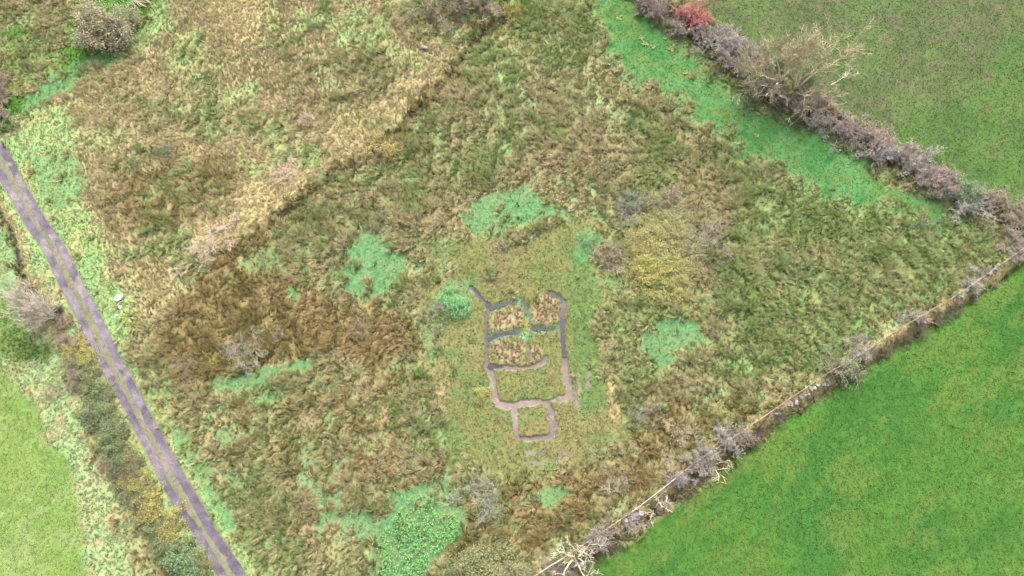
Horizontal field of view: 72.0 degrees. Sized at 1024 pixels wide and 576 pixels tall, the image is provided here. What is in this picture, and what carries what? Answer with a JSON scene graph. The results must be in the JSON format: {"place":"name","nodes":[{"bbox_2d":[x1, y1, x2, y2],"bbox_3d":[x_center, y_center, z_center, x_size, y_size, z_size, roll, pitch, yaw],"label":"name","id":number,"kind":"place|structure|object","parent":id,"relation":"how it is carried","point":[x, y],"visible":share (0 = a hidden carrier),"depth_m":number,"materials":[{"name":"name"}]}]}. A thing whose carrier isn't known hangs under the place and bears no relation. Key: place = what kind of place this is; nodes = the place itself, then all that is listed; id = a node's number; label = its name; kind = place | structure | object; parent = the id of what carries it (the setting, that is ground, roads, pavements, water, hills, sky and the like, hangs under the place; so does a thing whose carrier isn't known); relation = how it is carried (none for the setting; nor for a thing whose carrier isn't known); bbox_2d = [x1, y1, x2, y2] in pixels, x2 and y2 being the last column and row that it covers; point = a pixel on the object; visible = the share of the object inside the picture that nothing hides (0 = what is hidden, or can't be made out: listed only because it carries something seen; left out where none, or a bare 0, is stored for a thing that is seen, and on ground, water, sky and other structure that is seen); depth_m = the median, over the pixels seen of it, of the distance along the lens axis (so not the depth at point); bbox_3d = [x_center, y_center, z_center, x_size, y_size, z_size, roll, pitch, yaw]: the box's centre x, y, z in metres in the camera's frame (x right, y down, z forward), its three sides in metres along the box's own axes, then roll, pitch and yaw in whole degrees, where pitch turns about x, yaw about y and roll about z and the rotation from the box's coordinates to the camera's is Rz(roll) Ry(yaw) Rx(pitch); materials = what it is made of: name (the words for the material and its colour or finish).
{"place":"outdoors","nodes":[
{"label":"outdoors","id":0,"kind":"place"},
{"bbox_2d":[0,142,245,575],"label":"gravel track","id":1,"kind":"structure","parent":0,"point":[224,549],"depth_m":81.75,"materials":[{"name":"grey gravel"}]},
{"bbox_2d":[0,0,1023,575],"bbox_3d":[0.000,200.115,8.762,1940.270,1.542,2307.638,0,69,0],"label":"ground","id":2,"kind":"structure","parent":0,"point":[542,402],"depth_m":83.60,"materials":[{"name":"green plant"}]},
{"bbox_2d":[0,273,60,331],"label":"bare tree","id":3,"kind":"object","parent":2,"relation":"on","point":[32,304],"visible":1,"depth_m":80.77,"materials":[{"name":"grey plant"}]},
{"bbox_2d":[40,354,91,397],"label":"bare shrub","id":4,"kind":"object","parent":2,"relation":"on","point":[76,368],"visible":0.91,"depth_m":80.99,"materials":[{"name":"brown plant"}]},
{"bbox_2d":[53,324,95,356],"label":"bare shrub","id":5,"kind":"object","parent":2,"relation":"on","point":[67,336],"visible":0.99,"depth_m":82.78,"materials":[{"name":"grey plant"}]},
{"bbox_2d":[60,330,90,359],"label":"hedge bush","id":6,"kind":"object","parent":2,"relation":"on","point":[82,348],"visible":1,"depth_m":82.35,"materials":[{"name":"yellow plant"}]},
{"bbox_2d":[66,345,97,371],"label":"hedge bush","id":7,"kind":"object","parent":2,"relation":"on","point":[80,356],"visible":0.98,"depth_m":81.93,"materials":[{"name":"yellow plant"}]},
{"bbox_2d":[72,356,105,390],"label":"hedge bush","id":8,"kind":"object","parent":2,"relation":"on","point":[94,370],"visible":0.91,"depth_m":81.07,"materials":[{"name":"green plant"}]},
{"bbox_2d":[71,0,114,43],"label":"willow bush","id":9,"kind":"object","parent":2,"relation":"on","point":[88,7],"visible":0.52,"depth_m":97.43,"materials":[{"name":"grey plant"}]},
{"bbox_2d":[73,374,117,404],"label":"hedge bush","id":10,"kind":"object","parent":2,"relation":"on","point":[98,384],"visible":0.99,"depth_m":80.31,"materials":[{"name":"green plant"}]},
{"bbox_2d":[81,391,118,425],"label":"hedge bush","id":11,"kind":"object","parent":2,"relation":"on","point":[95,411],"visible":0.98,"depth_m":79.48,"materials":[{"name":"green plant"}]},
{"bbox_2d":[64,0,142,61],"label":"willow bush","id":12,"kind":"object","parent":2,"relation":"on","point":[109,37],"visible":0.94,"depth_m":96.68,"materials":[{"name":"grey plant"}]},
{"bbox_2d":[80,404,132,441],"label":"hedge bush","id":13,"kind":"object","parent":2,"relation":"on","point":[116,428],"visible":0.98,"depth_m":78.92,"materials":[{"name":"green plant"}]},
{"bbox_2d":[93,420,127,457],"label":"hedge bush","id":14,"kind":"object","parent":2,"relation":"on","point":[100,439],"visible":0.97,"depth_m":78.21,"materials":[{"name":"green plant"}]},
{"bbox_2d":[99,438,136,475],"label":"hedge bush","id":15,"kind":"object","parent":2,"relation":"on","point":[115,456],"visible":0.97,"depth_m":77.48,"materials":[{"name":"green plant"}]},
{"bbox_2d":[96,1,142,36],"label":"willow bush","id":16,"kind":"object","parent":2,"relation":"on","point":[117,18],"visible":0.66,"depth_m":97.87,"materials":[{"name":"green plant"}]},
{"bbox_2d":[102,452,144,500],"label":"hedge bush","id":17,"kind":"object","parent":2,"relation":"on","point":[117,489],"visible":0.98,"depth_m":77.12,"materials":[{"name":"brown plant"}]},
{"bbox_2d":[119,443,147,481],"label":"hedge bush","id":18,"kind":"object","parent":2,"relation":"on","point":[134,457],"visible":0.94,"depth_m":77.68,"materials":[{"name":"green plant"}]},
{"bbox_2d":[117,482,150,516],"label":"hedge bush","id":19,"kind":"object","parent":2,"relation":"on","point":[130,497],"visible":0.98,"depth_m":76.05,"materials":[{"name":"green plant"}]},
{"bbox_2d":[117,466,151,496],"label":"hedge bush","id":20,"kind":"object","parent":2,"relation":"on","point":[143,481],"visible":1,"depth_m":76.80,"materials":[{"name":"yellow plant"}]},
{"bbox_2d":[129,481,167,523],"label":"hedge bush","id":21,"kind":"object","parent":2,"relation":"on","point":[149,495],"visible":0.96,"depth_m":76.06,"materials":[{"name":"yellow plant"}]},
{"bbox_2d":[132,506,170,538],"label":"hedge bush","id":22,"kind":"object","parent":2,"relation":"on","point":[153,523],"visible":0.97,"depth_m":75.27,"materials":[{"name":"green plant"}]},
{"bbox_2d":[136,497,186,535],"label":"hedge bush","id":23,"kind":"object","parent":2,"relation":"on","point":[156,517],"visible":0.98,"depth_m":75.53,"materials":[{"name":"yellow plant"}]},
{"bbox_2d":[145,525,178,562],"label":"hedge bush","id":24,"kind":"object","parent":2,"relation":"on","point":[156,553],"visible":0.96,"depth_m":74.27,"materials":[{"name":"green plant"}]},
{"bbox_2d":[153,513,189,549],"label":"hedge bush","id":25,"kind":"object","parent":2,"relation":"on","point":[171,527],"visible":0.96,"depth_m":75.14,"materials":[{"name":"yellow plant"}]},
{"bbox_2d":[149,529,212,575],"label":"leafy shrub","id":26,"kind":"object","parent":2,"relation":"on","point":[176,566],"visible":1,"depth_m":73.52,"materials":[{"name":"green plant"}]},
{"bbox_2d":[176,548,213,575],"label":"hedge bush","id":27,"kind":"object","parent":2,"relation":"on","point":[209,562],"visible":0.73,"depth_m":73.85,"materials":[{"name":"green plant"}]},
{"bbox_2d":[191,226,239,259],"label":"bare shrub","id":28,"kind":"object","parent":2,"relation":"on","point":[211,240],"visible":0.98,"depth_m":87.35,"materials":[{"name":"beige plant"}]},
{"bbox_2d":[201,211,239,239],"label":"bare shrub","id":29,"kind":"object","parent":2,"relation":"on","point":[222,227],"visible":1,"depth_m":88.28,"materials":[{"name":"beige plant"}]},
{"bbox_2d":[227,324,268,380],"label":"willow bush","id":30,"kind":"object","parent":2,"relation":"on","point":[248,353],"visible":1,"depth_m":82.17,"materials":[{"name":"brown plant"}]},
{"bbox_2d":[266,156,297,183],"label":"bare shrub","id":31,"kind":"object","parent":2,"relation":"on","point":[287,173],"visible":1,"depth_m":91.08,"materials":[{"name":"beige plant"}]},
{"bbox_2d":[357,132,402,162],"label":"willow bush","id":32,"kind":"object","parent":2,"relation":"on","point":[387,147],"visible":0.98,"depth_m":91.86,"materials":[{"name":"yellow plant"}]},
{"bbox_2d":[377,493,457,575],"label":"nettle bed","id":33,"kind":"object","parent":2,"relation":"on","point":[421,539],"visible":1,"depth_m":75.06,"materials":[{"name":"green plant"}]},
{"bbox_2d":[413,296,446,335],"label":"willow bush","id":34,"kind":"object","parent":2,"relation":"on","point":[436,306],"visible":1,"depth_m":84.04,"materials":[{"name":"grey plant"}]},
{"bbox_2d":[419,0,474,40],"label":"willow bush","id":35,"kind":"object","parent":2,"relation":"on","point":[437,13],"visible":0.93,"depth_m":99.42,"materials":[{"name":"grey plant"}]},
{"bbox_2d":[435,285,473,319],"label":"willow bush","id":36,"kind":"object","parent":2,"relation":"on","point":[458,302],"visible":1,"depth_m":84.30,"materials":[{"name":"green plant"}]},
{"bbox_2d":[440,470,511,529],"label":"willow bush","id":37,"kind":"object","parent":2,"relation":"on","point":[486,515],"visible":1,"depth_m":76.08,"materials":[{"name":"grey plant"}]},
{"bbox_2d":[449,541,506,575],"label":"willow bush","id":38,"kind":"object","parent":2,"relation":"on","point":[476,565],"visible":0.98,"depth_m":73.57,"materials":[{"name":"green plant"}]},
{"bbox_2d":[469,479,501,515],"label":"willow bush","id":39,"kind":"object","parent":2,"relation":"on","point":[481,484],"visible":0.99,"depth_m":76.53,"materials":[{"name":"grey plant"}]},
{"bbox_2d":[467,0,504,28],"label":"willow bush","id":40,"kind":"object","parent":2,"relation":"on","point":[478,3],"visible":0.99,"depth_m":99.65,"materials":[{"name":"grey plant"}]},
{"bbox_2d":[455,535,520,575],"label":"willow bush","id":41,"kind":"object","parent":2,"relation":"on","point":[507,550],"visible":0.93,"depth_m":74.01,"materials":[{"name":"brown plant"}]},
{"bbox_2d":[478,550,538,575],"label":"willow bush","id":42,"kind":"object","parent":2,"relation":"on","point":[516,571],"visible":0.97,"depth_m":73.23,"materials":[{"name":"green plant"}]},
{"bbox_2d":[0,0,1023,575],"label":"rush grass","id":43,"kind":"structure","parent":2,"relation":"on","point":[698,144],"depth_m":86.58,"materials":[{"name":"brown plant"}]},
{"bbox_2d":[0,0,1023,575],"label":"meadow grass","id":44,"kind":"structure","parent":2,"relation":"on","point":[162,68],"depth_m":89.90,"materials":[{"name":"brown plant"}]},
{"bbox_2d":[503,0,523,23],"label":"willow bush","id":45,"kind":"object","parent":2,"relation":"on","point":[516,11],"visible":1,"depth_m":100.25,"materials":[{"name":"green plant"}]},
{"bbox_2d":[550,536,607,575],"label":"bare tree","id":46,"kind":"object","parent":2,"relation":"on","point":[583,550],"visible":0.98,"depth_m":73.63,"materials":[{"name":"beige plant"}]},
{"bbox_2d":[578,518,615,559],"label":"bare shrub","id":47,"kind":"object","parent":2,"relation":"on","point":[602,548],"visible":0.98,"depth_m":74.34,"materials":[{"name":"grey plant"}]},
{"bbox_2d":[592,239,628,274],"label":"willow bush","id":48,"kind":"object","parent":2,"relation":"on","point":[615,254],"visible":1,"depth_m":86.45,"materials":[{"name":"grey plant"}]},
{"bbox_2d":[615,190,647,224],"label":"willow bush","id":49,"kind":"object","parent":2,"relation":"on","point":[630,200],"visible":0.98,"depth_m":89.06,"materials":[{"name":"grey plant"}]},
{"bbox_2d":[618,216,664,256],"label":"willow bush","id":50,"kind":"object","parent":2,"relation":"on","point":[630,237],"visible":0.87,"depth_m":87.09,"materials":[{"name":"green plant"}]},
{"bbox_2d":[625,230,658,276],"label":"willow bush","id":51,"kind":"object","parent":2,"relation":"on","point":[634,258],"visible":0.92,"depth_m":86.40,"materials":[{"name":"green plant"}]},
{"bbox_2d":[627,400,661,431],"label":"willow bush","id":52,"kind":"object","parent":2,"relation":"on","point":[639,417],"visible":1,"depth_m":79.66,"materials":[{"name":"grey plant"}]},
{"bbox_2d":[628,207,672,236],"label":"willow bush","id":53,"kind":"object","parent":2,"relation":"on","point":[666,223],"visible":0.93,"depth_m":88.30,"materials":[{"name":"yellow plant"}]},
{"bbox_2d":[628,250,673,287],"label":"willow bush","id":54,"kind":"object","parent":2,"relation":"on","point":[641,274],"visible":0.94,"depth_m":85.65,"materials":[{"name":"yellow plant"}]},
{"bbox_2d":[627,223,684,267],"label":"willow bush","id":55,"kind":"object","parent":2,"relation":"on","point":[653,241],"visible":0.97,"depth_m":87.07,"materials":[{"name":"yellow plant"}]},
{"bbox_2d":[645,181,685,222],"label":"willow bush","id":56,"kind":"object","parent":2,"relation":"on","point":[669,193],"visible":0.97,"depth_m":89.45,"materials":[{"name":"plant"}]},
{"bbox_2d":[642,260,690,307],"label":"willow bush","id":57,"kind":"object","parent":2,"relation":"on","point":[665,281],"visible":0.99,"depth_m":85.14,"materials":[{"name":"yellow plant"}]},
{"bbox_2d":[642,242,691,285],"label":"willow bush","id":58,"kind":"object","parent":2,"relation":"on","point":[660,260],"visible":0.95,"depth_m":85.97,"materials":[{"name":"yellow plant"}]},
{"bbox_2d":[645,0,691,22],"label":"bare shrub","id":59,"kind":"object","parent":2,"relation":"on","point":[657,11],"visible":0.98,"depth_m":99.27,"materials":[{"name":"plant"}]},
{"bbox_2d":[661,452,692,487],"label":"bare shrub","id":60,"kind":"object","parent":2,"relation":"on","point":[679,479],"visible":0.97,"depth_m":76.86,"materials":[{"name":"grey plant"}]},
{"bbox_2d":[664,5,693,37],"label":"bare shrub","id":61,"kind":"object","parent":2,"relation":"on","point":[676,25],"visible":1,"depth_m":98.45,"materials":[{"name":"grey plant"}]},
{"bbox_2d":[663,206,696,245],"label":"willow bush","id":62,"kind":"object","parent":2,"relation":"on","point":[677,225],"visible":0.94,"depth_m":87.85,"materials":[{"name":"yellow plant"}]},
{"bbox_2d":[666,265,696,301],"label":"willow bush","id":63,"kind":"object","parent":2,"relation":"on","point":[680,286],"visible":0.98,"depth_m":85.15,"materials":[{"name":"yellow plant"}]},
{"bbox_2d":[655,226,709,266],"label":"willow bush","id":64,"kind":"object","parent":2,"relation":"on","point":[691,253],"visible":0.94,"depth_m":86.73,"materials":[{"name":"plant"}]},
{"bbox_2d":[660,416,705,451],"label":"willow bush","id":65,"kind":"object","parent":2,"relation":"on","point":[682,434],"visible":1,"depth_m":78.89,"materials":[{"name":"plant"}]},
{"bbox_2d":[667,252,709,289],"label":"willow bush","id":66,"kind":"object","parent":2,"relation":"on","point":[685,279],"visible":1,"depth_m":85.60,"materials":[{"name":"yellow plant"}]},
{"bbox_2d":[671,0,714,30],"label":"bare shrub","id":67,"kind":"object","parent":2,"relation":"on","point":[695,17],"visible":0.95,"depth_m":98.86,"materials":[{"name":"red plant"}]},
{"bbox_2d":[679,436,707,477],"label":"bare shrub","id":68,"kind":"object","parent":2,"relation":"on","point":[697,456],"visible":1,"depth_m":77.34,"materials":[{"name":"grey plant"}]},
{"bbox_2d":[678,219,732,259],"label":"willow bush","id":69,"kind":"object","parent":2,"relation":"on","point":[710,241],"visible":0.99,"depth_m":87.07,"materials":[{"name":"plant"}]},
{"bbox_2d":[696,442,719,476],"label":"bare shrub","id":70,"kind":"object","parent":2,"relation":"on","point":[704,462],"visible":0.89,"depth_m":77.34,"materials":[{"name":"grey plant"}]},
{"bbox_2d":[690,29,734,58],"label":"bare shrub","id":71,"kind":"object","parent":2,"relation":"on","point":[722,42],"visible":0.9,"depth_m":97.14,"materials":[{"name":"grey plant"}]},
{"bbox_2d":[696,19,730,47],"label":"bare shrub","id":72,"kind":"object","parent":2,"relation":"on","point":[709,39],"visible":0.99,"depth_m":97.68,"materials":[{"name":"grey plant"}]},
{"bbox_2d":[708,398,738,426],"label":"willow bush","id":73,"kind":"object","parent":2,"relation":"on","point":[717,410],"visible":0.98,"depth_m":79.80,"materials":[{"name":"yellow plant"}]},
{"bbox_2d":[704,419,745,464],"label":"bare shrub","id":74,"kind":"object","parent":2,"relation":"on","point":[725,440],"visible":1,"depth_m":77.89,"materials":[{"name":"grey plant"}]},
{"bbox_2d":[714,27,748,60],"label":"bare shrub","id":75,"kind":"object","parent":2,"relation":"on","point":[737,43],"visible":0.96,"depth_m":96.91,"materials":[{"name":"grey plant"}]},
{"bbox_2d":[732,421,759,449],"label":"bare shrub","id":76,"kind":"object","parent":2,"relation":"on","point":[744,433],"visible":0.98,"depth_m":78.31,"materials":[{"name":"grey plant"}]},
{"bbox_2d":[753,84,791,109],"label":"bare shrub","id":77,"kind":"object","parent":2,"relation":"on","point":[782,91],"visible":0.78,"depth_m":94.43,"materials":[{"name":"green plant"}]},
{"bbox_2d":[732,30,817,117],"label":"bare tree","id":78,"kind":"object","parent":2,"relation":"on","point":[762,62],"visible":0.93,"depth_m":91.45,"materials":[{"name":"beige plant"}]},
{"bbox_2d":[535,248,1023,575],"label":"field fence","id":79,"kind":"object","parent":2,"relation":"on","point":[781,404],"visible":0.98,"depth_m":79.14,"materials":[{"name":"brown wood"}]},
{"bbox_2d":[777,91,814,116],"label":"bare shrub","id":80,"kind":"object","parent":2,"relation":"on","point":[795,105],"visible":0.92,"depth_m":93.82,"materials":[{"name":"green plant"}]},
{"bbox_2d":[808,114,843,142],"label":"bare shrub","id":81,"kind":"object","parent":2,"relation":"on","point":[824,123],"visible":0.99,"depth_m":92.97,"materials":[{"name":"grey plant"}]},
{"bbox_2d":[777,14,879,124],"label":"bare tree","id":82,"kind":"object","parent":2,"relation":"on","point":[821,64],"visible":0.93,"depth_m":91.05,"materials":[{"name":"beige plant"}]},
{"bbox_2d":[812,342,869,389],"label":"leafy shrub","id":83,"kind":"object","parent":2,"relation":"on","point":[846,365],"visible":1,"depth_m":80.69,"materials":[{"name":"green plant"}]},
{"bbox_2d":[829,123,863,153],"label":"bare shrub","id":84,"kind":"object","parent":2,"relation":"on","point":[850,133],"visible":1,"depth_m":92.29,"materials":[{"name":"grey plant"}]},
{"bbox_2d":[837,113,866,137],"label":"bare shrub","id":85,"kind":"object","parent":2,"relation":"on","point":[850,121],"visible":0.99,"depth_m":92.62,"materials":[{"name":"grey plant"}]},
{"bbox_2d":[838,336,871,361],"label":"bare shrub","id":86,"kind":"object","parent":2,"relation":"on","point":[858,352],"visible":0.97,"depth_m":81.79,"materials":[{"name":"grey plant"}]},
{"bbox_2d":[849,111,885,145],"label":"bare shrub","id":87,"kind":"object","parent":2,"relation":"on","point":[870,133],"visible":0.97,"depth_m":92.02,"materials":[{"name":"grey plant"}]},
{"bbox_2d":[852,130,885,167],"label":"bare shrub","id":88,"kind":"object","parent":2,"relation":"on","point":[862,153],"visible":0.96,"depth_m":91.68,"materials":[{"name":"grey plant"}]},
{"bbox_2d":[862,118,897,156],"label":"bare shrub","id":89,"kind":"object","parent":2,"relation":"on","point":[881,135],"visible":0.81,"depth_m":91.78,"materials":[{"name":"grey plant"}]},
{"bbox_2d":[874,135,904,166],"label":"bare shrub","id":90,"kind":"object","parent":2,"relation":"on","point":[884,157],"visible":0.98,"depth_m":91.17,"materials":[{"name":"grey plant"}]},
{"bbox_2d":[880,120,927,161],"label":"bare shrub","id":91,"kind":"object","parent":2,"relation":"on","point":[907,149],"visible":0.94,"depth_m":91.29,"materials":[{"name":"grey plant"}]},
{"bbox_2d":[892,146,927,176],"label":"bare shrub","id":92,"kind":"object","parent":2,"relation":"on","point":[913,163],"visible":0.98,"depth_m":90.52,"materials":[{"name":"grey plant"}]},
{"bbox_2d":[905,156,940,189],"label":"bare shrub","id":93,"kind":"object","parent":2,"relation":"on","point":[920,177],"visible":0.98,"depth_m":89.96,"materials":[{"name":"grey plant"}]},
{"bbox_2d":[905,142,948,175],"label":"bare shrub","id":94,"kind":"object","parent":2,"relation":"on","point":[925,153],"visible":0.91,"depth_m":90.76,"materials":[{"name":"grey plant"}]},
{"bbox_2d":[913,173,957,199],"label":"bare shrub","id":95,"kind":"object","parent":2,"relation":"on","point":[948,183],"visible":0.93,"depth_m":89.72,"materials":[{"name":"grey plant"}]},
{"bbox_2d":[936,160,967,192],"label":"bare shrub","id":96,"kind":"object","parent":2,"relation":"on","point":[944,171],"visible":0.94,"depth_m":89.97,"materials":[{"name":"grey plant"}]},
{"bbox_2d":[955,176,987,212],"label":"leafy shrub","id":97,"kind":"object","parent":2,"relation":"on","point":[967,188],"visible":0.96,"depth_m":88.80,"materials":[{"name":"green plant"}]},
{"bbox_2d":[965,185,997,220],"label":"bare shrub","id":98,"kind":"object","parent":2,"relation":"on","point":[980,209],"visible":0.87,"depth_m":88.37,"materials":[{"name":"grey plant"}]},
{"bbox_2d":[983,183,1021,230],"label":"bare shrub","id":99,"kind":"object","parent":2,"relation":"on","point":[1005,203],"visible":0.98,"depth_m":88.40,"materials":[{"name":"grey plant"}]},
{"bbox_2d":[994,230,1023,264],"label":"bare shrub","id":100,"kind":"object","parent":2,"relation":"on","point":[1019,247],"visible":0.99,"depth_m":86.56,"materials":[{"name":"grey plant"}]},
{"bbox_2d":[1001,210,1023,244],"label":"bare shrub","id":101,"kind":"object","parent":2,"relation":"on","point":[1015,227],"visible":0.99,"depth_m":87.56,"materials":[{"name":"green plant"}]},
{"bbox_2d":[470,287,566,369],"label":"ditch water","id":102,"kind":"structure","parent":0,"point":[562,326],"depth_m":83.94,"materials":[{"name":"grey liquid"}]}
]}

